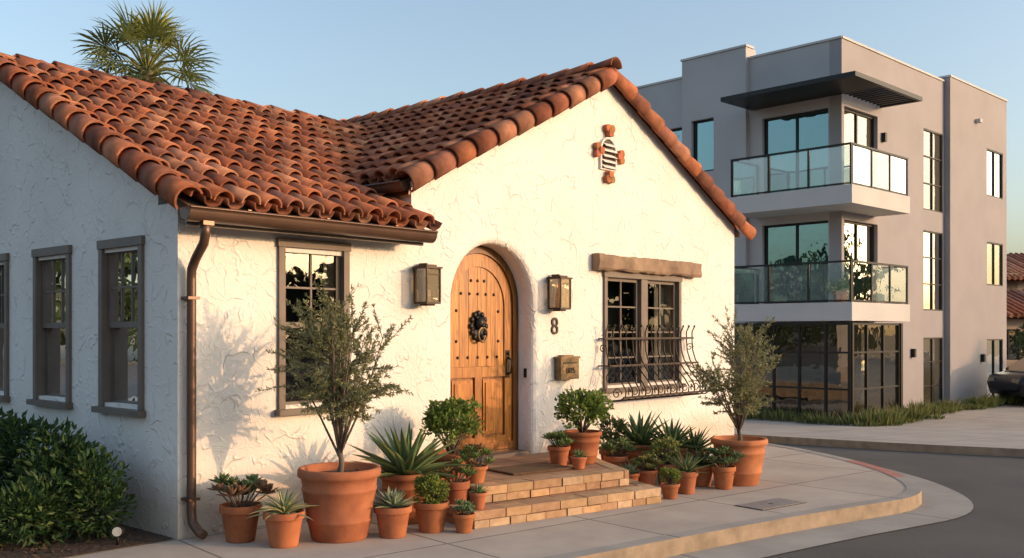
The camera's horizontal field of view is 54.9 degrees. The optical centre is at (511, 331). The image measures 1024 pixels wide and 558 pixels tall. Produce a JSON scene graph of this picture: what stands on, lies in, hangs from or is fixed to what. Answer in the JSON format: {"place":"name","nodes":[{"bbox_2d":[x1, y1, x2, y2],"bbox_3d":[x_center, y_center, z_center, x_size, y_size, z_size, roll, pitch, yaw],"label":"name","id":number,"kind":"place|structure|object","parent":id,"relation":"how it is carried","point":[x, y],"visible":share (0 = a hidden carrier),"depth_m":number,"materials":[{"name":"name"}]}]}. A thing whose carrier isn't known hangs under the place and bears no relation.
{"place":"outdoors","nodes":[
{"label":"outdoors","id":0,"kind":"place"},
{"bbox_2d":[70,0,222,94],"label":"fan palm tree","id":1,"kind":"object","parent":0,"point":[153,29],"visible":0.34,"depth_m":24.57,"materials":[{"name":"green plant"}]},
{"bbox_2d":[60,445,905,557],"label":"sidewalk","id":2,"kind":"structure","parent":0,"point":[813,480],"depth_m":8.07,"materials":[{"name":"concrete"}]},
{"bbox_2d":[0,81,167,533],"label":"side wall","id":3,"kind":"structure","parent":2,"relation":"on","point":[60,185],"depth_m":8.72,"materials":[{"name":"white paint"}]},
{"bbox_2d":[0,253,10,401],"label":"side sash window","id":4,"kind":"structure","parent":3,"relation":"attached to","point":[4,349],"depth_m":9.72,"materials":[{"name":"beige paint"}]},
{"bbox_2d":[26,245,72,408],"bbox_3d":[-3.979,0.035,9.324,1.261,1.690,0.855,0,0,42],"label":"side sash window","id":5,"kind":"structure","parent":3,"relation":"attached to","point":[52,327],"depth_m":9.20,"materials":[{"name":"beige paint"}]},
{"bbox_2d":[91,235,145,416],"bbox_3d":[-2.998,0.035,8.445,1.243,1.690,0.855,0,0,42],"label":"side sash window","id":6,"kind":"structure","parent":3,"relation":"attached to","point":[121,327],"depth_m":8.30,"materials":[{"name":"beige paint"}]},
{"bbox_2d":[0,512,171,557],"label":"garden bed","id":7,"kind":"object","parent":2,"relation":"on","point":[93,544],"visible":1,"depth_m":7.37,"materials":[{"name":"brown soil"}]},
{"bbox_2d":[0,407,137,547],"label":"pittosporum hedge","id":8,"kind":"object","parent":7,"relation":"on","point":[32,494],"visible":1,"depth_m":7.54,"materials":[{"name":"green plant"}]},
{"bbox_2d":[0,509,158,557],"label":"wood chips","id":9,"kind":"object","parent":7,"relation":"on","point":[53,550],"visible":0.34,"depth_m":7.33,"materials":[{"name":"brown wood"}]},
{"bbox_2d":[111,526,124,544],"bbox_3d":[-2.934,1.519,7.348,0.084,0.161,0.124,0,0,-11],"label":"garden spotlight","id":10,"kind":"object","parent":7,"relation":"on","point":[117,532],"visible":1,"depth_m":7.31,"materials":[{"name":"black metal"}]},
{"bbox_2d":[207,472,277,543],"bbox_3d":[-2.055,1.337,7.570,0.489,0.525,0.566,0,0,42],"label":"potted aeonium","id":11,"kind":"object","parent":2,"relation":"on","point":[239,527],"visible":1,"depth_m":7.47,"materials":[{"name":"ceramic"}]},
{"bbox_2d":[246,488,319,548],"bbox_3d":[-1.689,1.380,7.373,0.558,0.439,0.535,0,0,42],"label":"potted variegated agave","id":12,"kind":"object","parent":2,"relation":"on","point":[284,517],"visible":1,"depth_m":7.29,"materials":[{"name":"ceramic"}]},
{"bbox_2d":[254,276,413,543],"bbox_3d":[-1.401,0.578,7.712,1.257,2.043,0.930,0,0,21],"label":"potted olive tree","id":13,"kind":"object","parent":2,"relation":"on","point":[341,492],"visible":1,"depth_m":7.55,"materials":[{"name":"green plant"}]},
{"bbox_2d":[373,485,418,538],"bbox_3d":[-0.932,1.405,7.694,0.405,0.391,0.431,0,0,42],"label":"potted echeveria","id":14,"kind":"object","parent":2,"relation":"on","point":[393,510],"visible":0.99,"depth_m":7.63,"materials":[{"name":"ceramic"}]},
{"bbox_2d":[346,421,470,524],"bbox_3d":[-0.931,1.175,8.301,1.139,0.850,1.170,0,0,42],"label":"potted agave","id":15,"kind":"object","parent":2,"relation":"on","point":[405,466],"visible":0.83,"depth_m":8.19,"materials":[{"name":"plant"}]},
{"bbox_2d":[412,473,449,533],"bbox_3d":[-0.653,1.364,7.920,0.300,0.473,0.302,0,0,42],"label":"potted boxwood","id":16,"kind":"object","parent":2,"relation":"on","point":[431,509],"visible":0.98,"depth_m":7.84,"materials":[{"name":"ceramic"}]},
{"bbox_2d":[158,85,733,539],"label":"front wall","id":17,"kind":"structure","parent":2,"relation":"on","point":[534,207],"depth_m":9.85,"materials":[{"name":"white paint"}]},
{"bbox_2d":[181,220,213,539],"bbox_3d":[-2.392,0.372,7.515,0.370,2.424,0.126,0,0,42],"label":"downspout","id":18,"kind":"object","parent":17,"relation":"attached to","point":[191,498],"visible":0.99,"depth_m":7.57,"materials":[{"name":"brown metal"}]},
{"bbox_2d":[274,237,350,415],"bbox_3d":[-1.980,0.037,8.781,0.855,1.725,1.245,0,0,42],"label":"front sash window","id":19,"kind":"structure","parent":17,"relation":"attached to","point":[297,276],"depth_m":8.78,"materials":[{"name":"beige paint"}]},
{"bbox_2d":[412,263,442,305],"bbox_3d":[-0.813,-0.452,9.385,0.228,0.407,0.206,0,0,42],"label":"wall lantern","id":20,"kind":"object","parent":17,"relation":"attached to","point":[426,284],"depth_m":9.40,"materials":[{"name":"glass"}]},
{"bbox_2d":[450,245,529,460],"bbox_3d":[-0.308,0.224,10.390,0.260,2.273,1.226,0,0,42],"label":"arched door","id":21,"kind":"structure","parent":17,"relation":"attached to","point":[484,333],"depth_m":10.54,"materials":[{"name":"brown wood"}]},
{"bbox_2d":[524,368,526,377],"bbox_3d":[0.144,0.450,10.798,0.030,0.100,0.018,0,0,42],"label":"doorbell","id":22,"kind":"object","parent":17,"relation":"attached to","point":[525,372],"visible":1,"depth_m":10.79,"materials":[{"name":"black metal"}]},
{"bbox_2d":[551,317,558,333],"bbox_3d":[0.475,-0.066,10.983,0.016,0.189,0.118,0,0,42],"label":"house number","id":23,"kind":"object","parent":17,"relation":"attached to","point":[554,325],"visible":1,"depth_m":10.97,"materials":[{"name":"metal"}]},
{"bbox_2d":[546,274,572,310],"bbox_3d":[0.514,-0.431,10.868,0.228,0.407,0.206,0,0,42],"label":"wall lantern","id":24,"kind":"object","parent":17,"relation":"attached to","point":[554,301],"depth_m":10.86,"materials":[{"name":"glass"}]},
{"bbox_2d":[554,355,580,379],"bbox_3d":[0.619,0.395,11.069,0.115,0.270,0.340,0,0,42],"label":"mailbox","id":25,"kind":"object","parent":17,"relation":"attached to","point":[563,364],"visible":1,"depth_m":10.99,"materials":[{"name":"brown metal"}]},
{"bbox_2d":[593,124,624,183],"bbox_3d":[1.156,-2.110,11.703,0.070,0.695,0.564,0,0,42],"label":"gable vent ornament","id":26,"kind":"object","parent":17,"relation":"attached to","point":[608,154],"visible":1,"depth_m":11.68,"materials":[{"name":"ceramic"}]},
{"bbox_2d":[601,271,685,392],"bbox_3d":[1.374,0.080,12.528,0.855,1.680,2.180,0,0,42],"label":"front casement window","id":27,"kind":"structure","parent":17,"relation":"attached to","point":[632,300],"depth_m":12.87,"materials":[{"name":"beige paint"}]},
{"bbox_2d":[592,253,701,277],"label":"timber lintel","id":28,"kind":"structure","parent":17,"relation":"attached to","point":[603,262],"depth_m":12.13,"materials":[{"name":"brown wood"}]},
{"bbox_2d":[598,324,709,402],"bbox_3d":[1.805,0.366,12.182,0.398,0.912,1.960,0,0,42],"label":"window grille","id":29,"kind":"object","parent":17,"relation":"attached to","point":[654,396],"depth_m":12.04,"materials":[{"name":"metal"}]},
{"bbox_2d":[419,394,484,478],"bbox_3d":[-0.557,1.083,9.069,0.569,1.035,0.607,0,0,-16],"label":"potted jade plant","id":30,"kind":"object","parent":2,"relation":"on","point":[445,414],"visible":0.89,"depth_m":8.97,"materials":[{"name":"green plant"}]},
{"bbox_2d":[452,499,475,533],"bbox_3d":[-0.380,1.464,7.893,0.204,0.273,0.243,0,0,-10],"label":"potted sedum","id":31,"kind":"object","parent":2,"relation":"on","point":[464,516],"visible":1,"depth_m":7.83,"materials":[{"name":"ceramic"}]},
{"bbox_2d":[445,452,660,528],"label":"entrance steps","id":32,"kind":"structure","parent":2,"relation":"on","point":[599,485],"depth_m":8.83,"materials":[{"name":"brick"}]},
{"bbox_2d":[437,458,478,504],"bbox_3d":[-0.475,1.340,8.458,0.382,0.520,0.316,0,0,-8],"label":"potted aeonium","id":33,"kind":"object","parent":32,"relation":"on","point":[459,487],"visible":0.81,"depth_m":8.35,"materials":[{"name":"ceramic"}]},
{"bbox_2d":[455,443,495,483],"bbox_3d":[-0.301,1.143,8.649,0.362,0.354,0.428,0,0,42],"label":"potted aeonium","id":34,"kind":"object","parent":32,"relation":"on","point":[476,452],"visible":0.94,"depth_m":8.57,"materials":[{"name":"ceramic"}]},
{"bbox_2d":[466,483,488,509],"bbox_3d":[-0.285,1.353,8.135,0.204,0.215,0.185,0,0,-3],"label":"potted haworthia","id":35,"kind":"object","parent":32,"relation":"on","point":[478,495],"visible":1,"depth_m":8.08,"materials":[{"name":"ceramic"}]},
{"bbox_2d":[487,462,572,474],"bbox_3d":[0.172,1.311,9.457,0.720,0.018,0.440,0,0,-37],"label":"door mat","id":36,"kind":"object","parent":32,"relation":"on","point":[529,468],"depth_m":9.40,"materials":[{"name":"brown fabric"}]},
{"bbox_2d":[540,430,574,465],"bbox_3d":[0.466,1.150,9.778,0.362,0.344,0.338,0,0,42],"label":"potted aeonium","id":37,"kind":"object","parent":32,"relation":"on","point":[559,449],"visible":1,"depth_m":9.71,"materials":[{"name":"ceramic"}]},
{"bbox_2d":[569,449,588,469],"bbox_3d":[0.636,1.224,9.533,0.232,0.197,0.231,0,0,0],"label":"potted haworthia","id":38,"kind":"object","parent":32,"relation":"on","point":[578,458],"visible":1,"depth_m":9.47,"materials":[{"name":"ceramic"}]},
{"bbox_2d":[554,385,613,463],"bbox_3d":[0.713,0.926,9.976,0.645,0.792,0.607,0,0,42],"label":"potted jade plant","id":39,"kind":"object","parent":32,"relation":"on","point":[591,404],"visible":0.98,"depth_m":9.84,"materials":[{"name":"green plant"}]},
{"bbox_2d":[595,415,629,460],"bbox_3d":[1.119,1.254,10.995,0.427,0.693,0.446,0,0,42],"label":"potted sage","id":40,"kind":"object","parent":2,"relation":"on","point":[605,424],"visible":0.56,"depth_m":10.93,"materials":[{"name":"plant"}]},
{"bbox_2d":[599,436,637,467],"bbox_3d":[1.130,1.351,10.447,0.439,0.497,0.500,0,0,42],"label":"potted aeonium","id":41,"kind":"object","parent":2,"relation":"on","point":[611,446],"visible":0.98,"depth_m":10.37,"materials":[{"name":"plant"}]},
{"bbox_2d":[620,463,642,480],"bbox_3d":[1.226,1.468,10.122,0.266,0.264,0.327,0,0,42],"label":"potted echeveria","id":42,"kind":"object","parent":2,"relation":"on","point":[634,474],"visible":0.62,"depth_m":10.07,"materials":[{"name":"ceramic"}]},
{"bbox_2d":[596,410,680,469],"bbox_3d":[1.462,1.236,10.950,1.080,0.728,0.948,0,0,42],"label":"potted agave","id":43,"kind":"object","parent":2,"relation":"on","point":[636,435],"visible":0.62,"depth_m":10.83,"materials":[{"name":"plant"}]},
{"bbox_2d":[627,451,664,485],"bbox_3d":[1.384,1.419,10.238,0.381,0.362,0.337,0,0,-8],"label":"potted sedum","id":44,"kind":"object","parent":2,"relation":"on","point":[648,474],"visible":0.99,"depth_m":10.18,"materials":[{"name":"plant"}]},
{"bbox_2d":[648,433,681,484],"bbox_3d":[1.622,1.331,10.351,0.358,0.538,0.379,0,0,42],"label":"potted jade plant","id":45,"kind":"object","parent":2,"relation":"on","point":[668,445],"visible":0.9,"depth_m":10.30,"materials":[{"name":"green plant"}]},
{"bbox_2d":[635,416,705,469],"bbox_3d":[1.705,1.253,10.884,0.896,0.694,0.957,0,0,11],"label":"potted agave","id":46,"kind":"object","parent":2,"relation":"on","point":[678,435],"visible":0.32,"depth_m":10.76,"materials":[{"name":"plant"}]},
{"bbox_2d":[658,467,682,499],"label":"potted boxwood","id":47,"kind":"object","parent":2,"relation":"on","point":[669,486],"visible":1,"depth_m":9.42,"materials":[{"name":"ceramic"}]},
{"bbox_2d":[664,451,711,494],"bbox_3d":[1.752,1.393,9.784,0.482,0.414,0.503,0,0,42],"label":"potted aloe","id":48,"kind":"object","parent":2,"relation":"on","point":[687,480],"visible":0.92,"depth_m":9.71,"materials":[{"name":"ceramic"}]},
{"bbox_2d":[680,426,716,460],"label":"potted agave","id":49,"kind":"object","parent":2,"relation":"on","point":[700,441],"visible":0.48,"depth_m":10.83,"materials":[{"name":"plant"}]},
{"bbox_2d":[677,440,736,486],"bbox_3d":[2.027,1.354,10.252,0.754,0.491,0.777,0,0,42],"label":"potted aloe","id":50,"kind":"object","parent":2,"relation":"on","point":[703,479],"visible":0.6,"depth_m":10.17,"materials":[{"name":"plant"}]},
{"bbox_2d":[704,445,744,489],"bbox_3d":[2.180,1.379,10.068,0.437,0.442,0.427,0,0,14],"label":"potted aeonium","id":51,"kind":"object","parent":2,"relation":"on","point":[723,478],"visible":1,"depth_m":9.99,"materials":[{"name":"ceramic"}]},
{"bbox_2d":[680,306,781,485],"bbox_3d":[2.352,0.658,10.412,1.050,1.884,1.243,0,0,42],"label":"potted olive tree","id":52,"kind":"object","parent":2,"relation":"on","point":[748,472],"visible":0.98,"depth_m":10.25,"materials":[{"name":"green plant"}]},
{"bbox_2d":[734,498,806,510],"bbox_3d":[2.400,1.605,9.150,0.660,0.030,0.320,0,0,-38],"label":"utility cover","id":53,"kind":"object","parent":2,"relation":"on","point":[769,504],"visible":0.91,"depth_m":9.10,"materials":[{"name":"grey concrete"}]},
{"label":"rear walls","id":54,"kind":"object","parent":2,"relation":"on","visible":0},
{"bbox_2d":[177,116,740,245],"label":"roof deck and ridge mortar","id":55,"kind":"structure","parent":54,"relation":"on","point":[184,200],"depth_m":8.08,"materials":[{"name":"beige paint"}]},
{"bbox_2d":[0,52,441,229],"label":"roof tiles","id":56,"kind":"object","parent":55,"relation":"on","point":[167,143],"visible":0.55,"depth_m":9.05,"materials":[{"name":"ceramic"}]},
{"bbox_2d":[180,180,437,242],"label":"gutters","id":57,"kind":"object","parent":55,"relation":"attached to","point":[247,218],"visible":0.72,"depth_m":8.10,"materials":[{"name":"brown metal"}]},
{"bbox_2d":[339,57,755,239],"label":"gable roof tiles","id":58,"kind":"object","parent":55,"relation":"on","point":[422,143],"visible":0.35,"depth_m":11.29,"materials":[{"name":"ceramic"}]},
{"bbox_2d":[0,0,1023,253],"label":"sky","id":59,"kind":"structure","parent":0,"point":[335,59],"materials":[{"name":"blue"}]},
{"bbox_2d":[665,467,972,557],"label":"street gutter","id":60,"kind":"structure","parent":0,"point":[940,503],"depth_m":8.64,"materials":[{"name":"concrete"}]},
{"bbox_2d":[734,395,1023,456],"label":"sidewalk","id":61,"kind":"structure","parent":0,"point":[996,431],"depth_m":17.76,"materials":[{"name":"concrete"}]},
{"bbox_2d":[637,36,1007,406],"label":"walls","id":62,"kind":"structure","parent":61,"relation":"on","point":[969,222],"depth_m":25.32,"materials":[{"name":"grey paint"}]},
{"bbox_2d":[729,184,909,418],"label":"balcony slabs","id":63,"kind":"structure","parent":62,"relation":"attached to","point":[858,199],"depth_m":22.09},
{"bbox_2d":[730,142,908,303],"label":"balcony railings","id":64,"kind":"object","parent":63,"relation":"on","point":[871,168],"visible":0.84,"depth_m":22.39,"materials":[{"name":"clear glass"}]},
{"bbox_2d":[822,273,849,301],"bbox_3d":[7.226,-0.985,21.707,0.747,0.690,0.821,0,0,42],"label":"balcony planter","id":65,"kind":"object","parent":63,"relation":"on","point":[839,290],"visible":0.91,"depth_m":21.63,"materials":[{"name":"ceramic"}]},
{"bbox_2d":[721,71,922,110],"bbox_3d":[7.280,-5.470,23.209,3.350,0.100,3.350,0,0,-44],"label":"steel canopy","id":66,"kind":"object","parent":62,"relation":"attached to","point":[867,88],"visible":1,"depth_m":22.47,"materials":[{"name":"black metal"}]},
{"bbox_2d":[671,108,1001,419],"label":"windows","id":67,"kind":"structure","parent":62,"relation":"attached to","point":[837,369],"depth_m":23.08,"materials":[{"name":"black glass"}]},
{"bbox_2d":[844,112,929,208],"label":"windows","id":68,"kind":"structure","parent":62,"relation":"attached to","point":[848,127],"depth_m":25.18,"materials":[{"name":"glass"}]},
{"bbox_2d":[881,118,985,361],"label":"wall sconces","id":69,"kind":"object","parent":62,"relation":"attached to","point":[884,139],"depth_m":25.02,"materials":[{"name":"black metal"}]},
{"bbox_2d":[743,393,1023,426],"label":"ornamental grasses","id":70,"kind":"object","parent":61,"relation":"on","point":[909,413],"visible":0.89,"depth_m":21.76,"materials":[{"name":"green plant"}]},
{"bbox_2d":[987,358,1023,403],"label":"parked car","id":71,"kind":"object","parent":61,"relation":"on","point":[1010,381],"visible":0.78,"depth_m":26.53,"materials":[{"name":"paint"}]},
{"bbox_2d":[1007,317,1023,366],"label":"walls","id":72,"kind":"structure","parent":61,"relation":"on","point":[1013,324],"depth_m":38.70,"materials":[{"name":"beige paint"}]},
{"bbox_2d":[1007,329,1018,359],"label":"windows","id":73,"kind":"structure","parent":72,"relation":"attached to","point":[1011,351],"depth_m":38.83,"materials":[{"name":"black glass"}]},
{"bbox_2d":[1007,289,1023,319],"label":"roof","id":74,"kind":"structure","parent":72,"relation":"on","point":[1015,303],"depth_m":39.52,"materials":[{"name":"tile"}]},
{"bbox_2d":[1007,273,1023,290],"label":"walls","id":75,"kind":"structure","parent":61,"relation":"on","point":[1017,284],"depth_m":47.18,"materials":[{"name":"beige paint"}]},
{"bbox_2d":[1007,252,1023,281],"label":"roof","id":76,"kind":"structure","parent":75,"relation":"on","point":[1015,262],"depth_m":48.52,"materials":[{"name":"ceramic"}]},
{"bbox_2d":[1013,321,1023,360],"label":"street tree","id":77,"kind":"object","parent":61,"relation":"on","point":[1020,341],"visible":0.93,"depth_m":34.71,"materials":[{"name":"green plant"}]},
{"bbox_2d":[763,443,1023,557],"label":"road","id":78,"kind":"structure","parent":0,"point":[991,523],"depth_m":9.19,"materials":[{"name":"grey asphalt"}]},
{"bbox_2d":[542,443,921,557],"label":"curb","id":79,"kind":"structure","parent":78,"relation":"on","point":[909,498],"depth_m":8.30,"materials":[{"name":"beige concrete"}]}
]}

